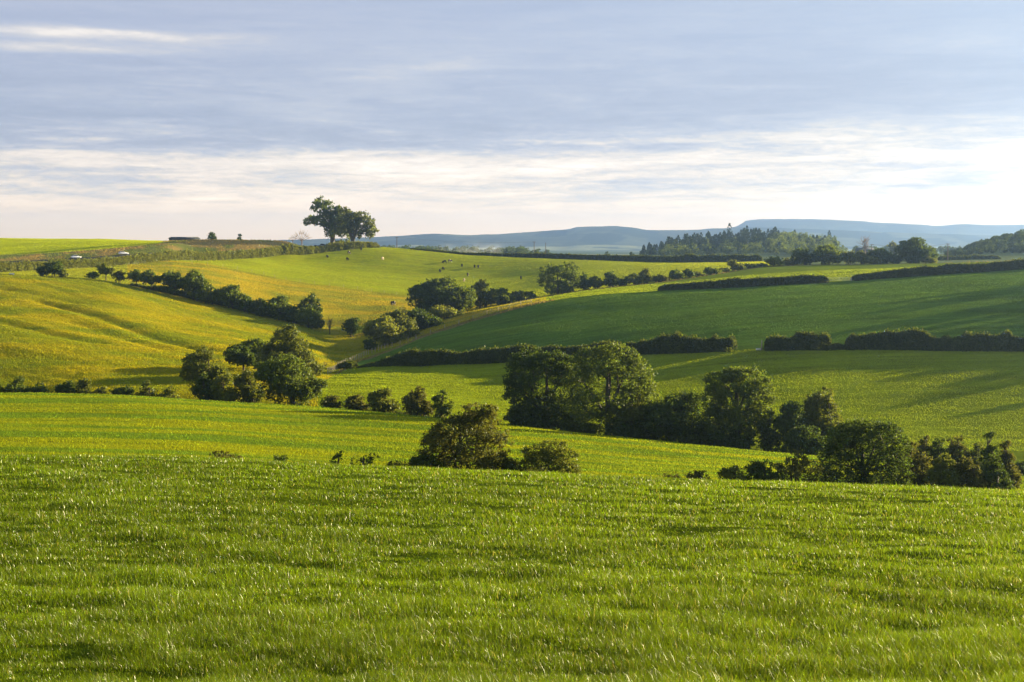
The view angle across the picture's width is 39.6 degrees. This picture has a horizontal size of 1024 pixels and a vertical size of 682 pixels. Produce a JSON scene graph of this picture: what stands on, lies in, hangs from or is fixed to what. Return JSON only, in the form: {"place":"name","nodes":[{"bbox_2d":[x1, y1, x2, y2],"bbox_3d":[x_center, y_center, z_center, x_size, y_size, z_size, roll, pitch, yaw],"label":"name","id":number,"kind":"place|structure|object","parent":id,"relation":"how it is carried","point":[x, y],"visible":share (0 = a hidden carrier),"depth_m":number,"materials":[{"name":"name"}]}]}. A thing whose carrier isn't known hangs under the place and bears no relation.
{"place":"outdoors","nodes":[
{"label":"outdoors","id":0,"kind":"place"},
{"bbox_2d":[0,238,1023,681],"bbox_3d":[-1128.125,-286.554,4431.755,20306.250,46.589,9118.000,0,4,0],"label":"ground","id":1,"kind":"structure","parent":0,"point":[392,262],"depth_m":250.19,"materials":[{"name":"green plant"}]},
{"bbox_2d":[0,376,28,392],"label":"bush","id":2,"kind":"object","parent":1,"relation":"on","point":[15,385],"visible":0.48,"depth_m":226.38,"materials":[{"name":"green plant"}]},
{"bbox_2d":[43,260,63,276],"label":"tree","id":3,"kind":"object","parent":1,"relation":"on","point":[52,267],"visible":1,"depth_m":438.67,"materials":[{"name":"green plant"}]},
{"bbox_2d":[54,380,77,393],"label":"bush","id":4,"kind":"object","parent":1,"relation":"on","point":[68,387],"visible":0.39,"depth_m":226.57,"materials":[{"name":"green plant"}]},
{"bbox_2d":[74,377,93,393],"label":"bush","id":5,"kind":"object","parent":1,"relation":"on","point":[84,386],"visible":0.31,"depth_m":226.68,"materials":[{"name":"green plant"}]},
{"bbox_2d":[96,262,115,280],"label":"tree","id":6,"kind":"object","parent":1,"relation":"on","point":[103,268],"visible":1,"depth_m":440.48,"materials":[{"name":"green plant"}]},
{"bbox_2d":[109,384,140,395],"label":"bush","id":7,"kind":"object","parent":1,"relation":"on","point":[126,390],"visible":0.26,"depth_m":226.69,"materials":[{"name":"green plant"}]},
{"bbox_2d":[0,246,283,271],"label":"hedge","id":8,"kind":"object","parent":1,"relation":"on","point":[140,257],"visible":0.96,"depth_m":577.08,"materials":[{"name":"green plant"}]},
{"bbox_2d":[137,380,157,396],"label":"bush","id":9,"kind":"object","parent":1,"relation":"on","point":[145,390],"visible":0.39,"depth_m":226.70,"materials":[{"name":"green plant"}]},
{"bbox_2d":[137,269,162,289],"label":"tree","id":10,"kind":"object","parent":1,"relation":"on","point":[149,277],"visible":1,"depth_m":441.63,"materials":[{"name":"green plant"}]},
{"bbox_2d":[158,270,186,295],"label":"tree","id":11,"kind":"object","parent":1,"relation":"on","point":[173,280],"visible":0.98,"depth_m":441.25,"materials":[{"name":"green plant"}]},
{"bbox_2d":[180,269,211,300],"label":"tree","id":12,"kind":"object","parent":1,"relation":"on","point":[195,279],"visible":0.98,"depth_m":440.93,"materials":[{"name":"green plant"}]},
{"bbox_2d":[192,373,214,400],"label":"shrub","id":13,"kind":"object","parent":1,"relation":"on","point":[200,391],"visible":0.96,"depth_m":226.59,"materials":[{"name":"green plant"}]},
{"bbox_2d":[179,345,233,392],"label":"broadleaf tree","id":14,"kind":"object","parent":1,"relation":"on","point":[194,367],"visible":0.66,"depth_m":239.94,"materials":[{"name":"green plant"}]},
{"bbox_2d":[188,283,224,304],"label":"tree","id":15,"kind":"object","parent":1,"relation":"on","point":[203,294],"visible":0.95,"depth_m":439.39,"materials":[{"name":"green plant"}]},
{"bbox_2d":[208,370,241,401],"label":"shrub","id":16,"kind":"object","parent":1,"relation":"on","point":[221,391],"visible":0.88,"depth_m":227.14,"materials":[{"name":"green plant"}]},
{"bbox_2d":[130,283,322,328],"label":"hedge","id":17,"kind":"object","parent":1,"relation":"on","point":[180,292],"visible":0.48,"depth_m":443.79,"materials":[{"name":"green plant"}]},
{"bbox_2d":[213,284,247,308],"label":"tree","id":18,"kind":"object","parent":1,"relation":"on","point":[231,291],"visible":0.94,"depth_m":438.88,"materials":[{"name":"green plant"}]},
{"bbox_2d":[222,343,258,370],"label":"broadleaf tree","id":19,"kind":"object","parent":1,"relation":"on","point":[238,354],"visible":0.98,"depth_m":279.19,"materials":[{"name":"green plant"}]},
{"bbox_2d":[231,293,252,312],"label":"tree","id":20,"kind":"object","parent":1,"relation":"on","point":[247,304],"visible":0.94,"depth_m":438.56,"materials":[{"name":"green plant"}]},
{"bbox_2d":[233,368,265,403],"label":"shrub","id":21,"kind":"object","parent":1,"relation":"on","point":[246,384],"visible":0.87,"depth_m":227.44,"materials":[{"name":"green plant"}]},
{"bbox_2d":[241,338,266,368],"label":"broadleaf tree","id":22,"kind":"object","parent":1,"relation":"on","point":[254,343],"visible":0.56,"depth_m":284.00,"materials":[{"name":"green plant"}]},
{"bbox_2d":[246,298,271,316],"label":"tree","id":23,"kind":"object","parent":1,"relation":"on","point":[261,310],"visible":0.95,"depth_m":437.05,"materials":[{"name":"green plant"}]},
{"bbox_2d":[0,261,545,406],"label":"pasture grass","id":24,"kind":"structure","parent":1,"relation":"on","point":[31,273],"depth_m":360.44,"materials":[{"name":"green plant"}]},
{"bbox_2d":[265,295,293,320],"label":"tree","id":25,"kind":"object","parent":1,"relation":"on","point":[276,307],"visible":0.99,"depth_m":435.81,"materials":[{"name":"green plant"}]},
{"bbox_2d":[252,323,325,376],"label":"broadleaf tree","id":26,"kind":"object","parent":1,"relation":"on","point":[292,344],"visible":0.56,"depth_m":273.65,"materials":[{"name":"green plant"}]},
{"bbox_2d":[251,353,328,405],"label":"broadleaf tree","id":27,"kind":"object","parent":1,"relation":"on","point":[280,377],"visible":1,"depth_m":223.29,"materials":[{"name":"green plant"}]},
{"bbox_2d":[281,304,298,323],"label":"tree","id":28,"kind":"object","parent":1,"relation":"on","point":[289,315],"visible":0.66,"depth_m":434.88,"materials":[{"name":"green plant"}]},
{"bbox_2d":[294,307,325,328],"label":"bush","id":29,"kind":"object","parent":1,"relation":"on","point":[311,317],"visible":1,"depth_m":430.12,"materials":[{"name":"green plant"}]},
{"bbox_2d":[296,292,323,316],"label":"tree","id":30,"kind":"object","parent":1,"relation":"on","point":[309,301],"visible":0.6,"depth_m":435.63,"materials":[{"name":"green plant"}]},
{"bbox_2d":[303,195,354,243],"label":"skyline tree","id":31,"kind":"object","parent":1,"relation":"on","point":[328,212],"visible":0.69,"depth_m":710.98,"materials":[{"name":"green plant"}]},
{"bbox_2d":[280,240,380,254],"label":"hedge","id":32,"kind":"object","parent":1,"relation":"on","point":[290,249],"visible":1,"depth_m":679.10,"materials":[{"name":"green plant"}]},
{"bbox_2d":[320,395,342,408],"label":"bush","id":33,"kind":"object","parent":1,"relation":"on","point":[329,401],"visible":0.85,"depth_m":206.70,"materials":[{"name":"green plant"}]},
{"bbox_2d":[341,317,362,336],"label":"tree","id":34,"kind":"object","parent":1,"relation":"on","point":[351,326],"visible":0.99,"depth_m":419.66,"materials":[{"name":"green plant"}]},
{"bbox_2d":[330,206,379,241],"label":"skyline tree","id":35,"kind":"object","parent":1,"relation":"on","point":[367,226],"visible":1,"depth_m":704.42,"materials":[{"name":"green plant"}]},
{"bbox_2d":[342,394,369,410],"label":"bush","id":36,"kind":"object","parent":1,"relation":"on","point":[354,402],"visible":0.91,"depth_m":206.39,"materials":[{"name":"green plant"}]},
{"bbox_2d":[366,387,400,412],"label":"bush","id":37,"kind":"object","parent":1,"relation":"on","point":[379,401],"visible":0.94,"depth_m":205.45,"materials":[{"name":"green plant"}]},
{"bbox_2d":[361,315,407,344],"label":"tree","id":38,"kind":"object","parent":1,"relation":"on","point":[382,330],"visible":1,"depth_m":383.95,"materials":[{"name":"plant"}]},
{"bbox_2d":[0,238,776,300],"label":"pasture grass","id":39,"kind":"structure","parent":1,"relation":"on","point":[704,263],"depth_m":635.30,"materials":[{"name":"green plant"}]},
{"bbox_2d":[380,306,417,334],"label":"tree","id":40,"kind":"object","parent":1,"relation":"on","point":[399,317],"visible":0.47,"depth_m":395.26,"materials":[{"name":"green plant"}]},
{"bbox_2d":[400,321,419,337],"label":"bush","id":41,"kind":"object","parent":1,"relation":"on","point":[410,332],"visible":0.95,"depth_m":387.97,"materials":[{"name":"green plant"}]},
{"bbox_2d":[400,386,435,416],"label":"bush","id":42,"kind":"object","parent":1,"relation":"on","point":[414,401],"visible":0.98,"depth_m":202.32,"materials":[{"name":"green plant"}]},
{"bbox_2d":[402,454,445,468],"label":"bush","id":43,"kind":"object","parent":1,"relation":"on","point":[423,461],"visible":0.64,"depth_m":101.47,"materials":[{"name":"green plant"}]},
{"bbox_2d":[405,307,443,329],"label":"bush","id":44,"kind":"object","parent":1,"relation":"on","point":[425,320],"visible":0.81,"depth_m":400.52,"materials":[{"name":"green plant"}]},
{"bbox_2d":[405,278,447,313],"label":"broadleaf tree","id":45,"kind":"object","parent":1,"relation":"on","point":[426,301],"visible":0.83,"depth_m":442.45,"materials":[{"name":"green plant"}]},
{"bbox_2d":[431,389,453,417],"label":"bush","id":46,"kind":"object","parent":1,"relation":"on","point":[446,409],"visible":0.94,"depth_m":200.73,"materials":[{"name":"green plant"}]},
{"bbox_2d":[428,304,464,318],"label":"bush","id":47,"kind":"object","parent":1,"relation":"on","point":[441,311],"visible":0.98,"depth_m":426.96,"materials":[{"name":"green plant"}]},
{"bbox_2d":[423,275,477,311],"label":"broadleaf tree","id":48,"kind":"object","parent":1,"relation":"on","point":[458,298],"visible":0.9,"depth_m":443.11,"materials":[{"name":"green plant"}]},
{"bbox_2d":[409,247,510,256],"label":"hedge","id":49,"kind":"object","parent":1,"relation":"on","point":[481,253],"visible":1,"depth_m":705.22,"materials":[{"name":"green plant"}]},
{"bbox_2d":[405,401,517,470],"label":"hawthorn","id":50,"kind":"object","parent":1,"relation":"on","point":[445,439],"visible":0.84,"depth_m":102.88,"materials":[{"name":"green plant"}]},
{"bbox_2d":[468,278,497,308],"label":"tree","id":51,"kind":"object","parent":1,"relation":"on","point":[485,298],"visible":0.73,"depth_m":454.33,"materials":[{"name":"green plant"}]},
{"bbox_2d":[487,287,515,304],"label":"tree","id":52,"kind":"object","parent":1,"relation":"on","point":[502,296],"visible":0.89,"depth_m":457.17,"materials":[{"name":"green plant"}]},
{"bbox_2d":[1,239,1008,441],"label":"rough grass","id":53,"kind":"structure","parent":1,"relation":"on","point":[274,240],"depth_m":615.56,"materials":[{"name":"green plant"}]},
{"bbox_2d":[0,452,1023,681],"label":"grass","id":54,"kind":"structure","parent":1,"relation":"on","point":[867,645],"depth_m":38.04,"materials":[{"name":"green plant"}]},
{"bbox_2d":[0,392,1023,489],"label":"field grass","id":55,"kind":"structure","parent":1,"relation":"on","point":[565,432],"depth_m":155.02,"materials":[{"name":"green plant"}]},
{"bbox_2d":[501,457,527,471],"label":"bush","id":56,"kind":"object","parent":1,"relation":"on","point":[509,465],"visible":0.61,"depth_m":103.55,"materials":[{"name":"green plant"}]},
{"bbox_2d":[502,406,556,429],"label":"shrub","id":57,"kind":"object","parent":1,"relation":"on","point":[539,421],"visible":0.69,"depth_m":199.99,"materials":[{"name":"green plant"}]},
{"bbox_2d":[500,345,586,429],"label":"broadleaf tree","id":58,"kind":"object","parent":1,"relation":"on","point":[519,383],"visible":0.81,"depth_m":200.96,"materials":[{"name":"green plant"}]},
{"bbox_2d":[513,438,582,474],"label":"hawthorn","id":59,"kind":"object","parent":1,"relation":"on","point":[558,460],"visible":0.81,"depth_m":103.56,"materials":[{"name":"green plant"}]},
{"bbox_2d":[374,330,737,366],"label":"hedge","id":60,"kind":"object","parent":1,"relation":"on","point":[675,342],"visible":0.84,"depth_m":304.64,"materials":[{"name":"green plant"}]},
{"bbox_2d":[537,261,581,293],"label":"tree","id":61,"kind":"object","parent":1,"relation":"on","point":[569,275],"visible":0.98,"depth_m":470.06,"materials":[{"name":"green plant"}]},
{"bbox_2d":[556,413,603,433],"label":"shrub","id":62,"kind":"object","parent":1,"relation":"on","point":[566,424],"visible":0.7,"depth_m":197.63,"materials":[{"name":"green plant"}]},
{"bbox_2d":[575,271,592,289],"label":"bush","id":63,"kind":"object","parent":1,"relation":"on","point":[585,282],"visible":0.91,"depth_m":474.06,"materials":[{"name":"green plant"}]},
{"bbox_2d":[559,340,661,434],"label":"broadleaf tree","id":64,"kind":"object","parent":1,"relation":"on","point":[631,361],"visible":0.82,"depth_m":196.88,"materials":[{"name":"green plant"}]},
{"bbox_2d":[602,271,620,286],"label":"bush","id":65,"kind":"object","parent":1,"relation":"on","point":[611,279],"visible":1,"depth_m":477.55,"materials":[{"name":"green plant"}]},
{"bbox_2d":[609,381,646,429],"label":"broadleaf tree","id":66,"kind":"object","parent":1,"relation":"on","point":[634,410],"visible":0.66,"depth_m":194.09,"materials":[{"name":"green plant"}]},
{"bbox_2d":[603,417,657,439],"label":"shrub","id":67,"kind":"object","parent":1,"relation":"on","point":[625,430],"visible":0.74,"depth_m":193.12,"materials":[{"name":"green plant"}]},
{"bbox_2d":[511,252,762,261],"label":"hedge","id":68,"kind":"object","parent":1,"relation":"on","point":[692,257],"visible":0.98,"depth_m":695.20,"materials":[{"name":"green plant"}]},
{"bbox_2d":[381,245,960,254],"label":"wood","id":69,"kind":"object","parent":1,"relation":"on","point":[522,249],"visible":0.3,"depth_m":1258.61,"materials":[{"name":"green plant"}]},
{"bbox_2d":[636,390,706,442],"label":"broadleaf tree","id":70,"kind":"object","parent":1,"relation":"on","point":[667,419],"visible":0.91,"depth_m":192.19,"materials":[{"name":"green plant"}]},
{"bbox_2d":[676,424,709,444],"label":"shrub","id":71,"kind":"object","parent":1,"relation":"on","point":[701,438],"visible":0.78,"depth_m":191.37,"materials":[{"name":"green plant"}]},
{"bbox_2d":[371,269,1023,361],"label":"field grass","id":72,"kind":"structure","parent":1,"relation":"on","point":[763,309],"depth_m":343.47,"materials":[{"name":"green plant"}]},
{"bbox_2d":[705,425,755,449],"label":"shrub","id":73,"kind":"object","parent":1,"relation":"on","point":[717,438],"visible":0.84,"depth_m":188.51,"materials":[{"name":"green plant"}]},
{"bbox_2d":[717,464,750,480],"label":"bush","id":74,"kind":"object","parent":1,"relation":"on","point":[727,473],"visible":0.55,"depth_m":102.65,"materials":[{"name":"green plant"}]},
{"bbox_2d":[698,365,778,440],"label":"broadleaf tree","id":75,"kind":"object","parent":1,"relation":"on","point":[748,417],"visible":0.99,"depth_m":189.50,"materials":[{"name":"green plant"}]},
{"bbox_2d":[657,274,828,290],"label":"hedge","id":76,"kind":"object","parent":1,"relation":"on","point":[737,282],"visible":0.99,"depth_m":390.37,"materials":[{"name":"green plant"}]},
{"bbox_2d":[641,223,847,255],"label":"conifer wood","id":77,"kind":"object","parent":1,"relation":"on","point":[741,236],"visible":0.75,"depth_m":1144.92,"materials":[{"name":"green plant"}]},
{"bbox_2d":[742,458,783,480],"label":"bush","id":78,"kind":"object","parent":1,"relation":"on","point":[757,470],"visible":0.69,"depth_m":103.54,"materials":[{"name":"green plant"}]},
{"bbox_2d":[754,407,781,451],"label":"shrub","id":79,"kind":"object","parent":1,"relation":"on","point":[766,442],"visible":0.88,"depth_m":189.92,"materials":[{"name":"green plant"}]},
{"bbox_2d":[769,400,814,453],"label":"broadleaf tree","id":80,"kind":"object","parent":1,"relation":"on","point":[787,420],"visible":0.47,"depth_m":187.57,"materials":[{"name":"green plant"}]},
{"bbox_2d":[764,329,831,350],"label":"hedge","id":81,"kind":"object","parent":1,"relation":"on","point":[804,340],"visible":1,"depth_m":285.15,"materials":[{"name":"green plant"}]},
{"bbox_2d":[772,447,825,482],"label":"bush","id":82,"kind":"object","parent":1,"relation":"on","point":[797,469],"visible":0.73,"depth_m":104.42,"materials":[{"name":"green plant"}]},
{"bbox_2d":[790,248,818,264],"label":"tree","id":83,"kind":"object","parent":1,"relation":"on","point":[803,257],"visible":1,"depth_m":526.93,"materials":[{"name":"green plant"}]},
{"bbox_2d":[782,425,828,455],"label":"shrub","id":84,"kind":"object","parent":1,"relation":"on","point":[803,437],"visible":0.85,"depth_m":182.37,"materials":[{"name":"green plant"}]},
{"bbox_2d":[801,386,846,455],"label":"broadleaf tree","id":85,"kind":"object","parent":1,"relation":"on","point":[818,413],"visible":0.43,"depth_m":190.00,"materials":[{"name":"green plant"}]},
{"bbox_2d":[814,244,846,264],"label":"tree","id":86,"kind":"object","parent":1,"relation":"on","point":[828,255],"visible":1,"depth_m":528.71,"materials":[{"name":"green plant"}]},
{"bbox_2d":[814,417,918,485],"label":"broadleaf tree","id":87,"kind":"object","parent":1,"relation":"on","point":[855,436],"visible":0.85,"depth_m":108.06,"materials":[{"name":"green plant"}]},
{"bbox_2d":[866,247,894,263],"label":"tree","id":88,"kind":"object","parent":1,"relation":"on","point":[884,255],"visible":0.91,"depth_m":529.04,"materials":[{"name":"green plant"}]},
{"bbox_2d":[894,439,934,487],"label":"bush","id":89,"kind":"object","parent":1,"relation":"on","point":[915,468],"visible":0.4,"depth_m":110.34,"materials":[{"name":"green plant"}]},
{"bbox_2d":[893,237,937,263],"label":"tree","id":90,"kind":"object","parent":1,"relation":"on","point":[913,250],"visible":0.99,"depth_m":530.63,"materials":[{"name":"green plant"}]},
{"bbox_2d":[913,435,936,473],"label":"bush","id":91,"kind":"object","parent":1,"relation":"on","point":[923,446],"visible":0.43,"depth_m":140.83,"materials":[{"name":"green plant"}]},
{"bbox_2d":[844,326,1023,351],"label":"hedge","id":92,"kind":"object","parent":1,"relation":"on","point":[913,338],"visible":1,"depth_m":280.71,"materials":[{"name":"green plant"}]},
{"bbox_2d":[850,258,1023,280],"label":"hedge","id":93,"kind":"object","parent":1,"relation":"on","point":[997,265],"visible":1,"depth_m":399.94,"materials":[{"name":"green plant"}]},
{"bbox_2d":[928,438,956,468],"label":"bush","id":94,"kind":"object","parent":1,"relation":"on","point":[937,444],"visible":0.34,"depth_m":140.89,"materials":[{"name":"green plant"}]},
{"bbox_2d":[922,453,965,487],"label":"bush","id":95,"kind":"object","parent":1,"relation":"on","point":[941,473],"visible":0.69,"depth_m":106.52,"materials":[{"name":"green plant"}]},
{"bbox_2d":[944,434,974,483],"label":"bush","id":96,"kind":"object","parent":1,"relation":"on","point":[954,447],"visible":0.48,"depth_m":140.85,"materials":[{"name":"green plant"}]},
{"bbox_2d":[937,254,1000,260],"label":"hedge","id":97,"kind":"object","parent":1,"relation":"on","point":[966,257],"visible":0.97,"depth_m":645.88,"materials":[{"name":"green plant"}]},
{"bbox_2d":[961,441,984,480],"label":"bush","id":98,"kind":"object","parent":1,"relation":"on","point":[974,452],"visible":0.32,"depth_m":140.97,"materials":[{"name":"green plant"}]},
{"bbox_2d":[954,455,992,488],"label":"bush","id":99,"kind":"object","parent":1,"relation":"on","point":[969,470],"visible":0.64,"depth_m":106.59,"materials":[{"name":"green plant"}]},
{"bbox_2d":[944,229,1023,255],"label":"hill wood","id":100,"kind":"object","parent":1,"relation":"on","point":[1013,244],"visible":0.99,"depth_m":769.06,"materials":[{"name":"green plant"}]},
{"bbox_2d":[978,431,1002,480],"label":"tall bush","id":101,"kind":"object","parent":1,"relation":"on","point":[988,449],"visible":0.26,"depth_m":118.76,"materials":[{"name":"green plant"}]},
{"bbox_2d":[979,453,1015,489],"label":"bush","id":102,"kind":"object","parent":1,"relation":"on","point":[991,467],"visible":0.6,"depth_m":106.60,"materials":[{"name":"green plant"}]},
{"bbox_2d":[997,440,1022,489],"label":"bush","id":103,"kind":"object","parent":1,"relation":"on","point":[1007,457],"visible":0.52,"depth_m":118.66,"materials":[{"name":"green plant"}]},
{"bbox_2d":[0,0,1023,240],"label":"sky","id":104,"kind":"structure","parent":0,"point":[161,120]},
{"bbox_2d":[276,226,998,250],"bbox_3d":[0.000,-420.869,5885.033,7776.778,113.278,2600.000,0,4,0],"label":"hills","id":105,"kind":"structure","parent":0,"point":[606,238],"depth_m":5728.96,"materials":[{"name":"blue"}]},
{"bbox_2d":[732,219,1023,235],"bbox_3d":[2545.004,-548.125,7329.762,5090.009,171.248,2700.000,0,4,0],"label":"hills","id":106,"kind":"structure","parent":0,"point":[964,229],"depth_m":7435.05,"materials":[{"name":"blue"}]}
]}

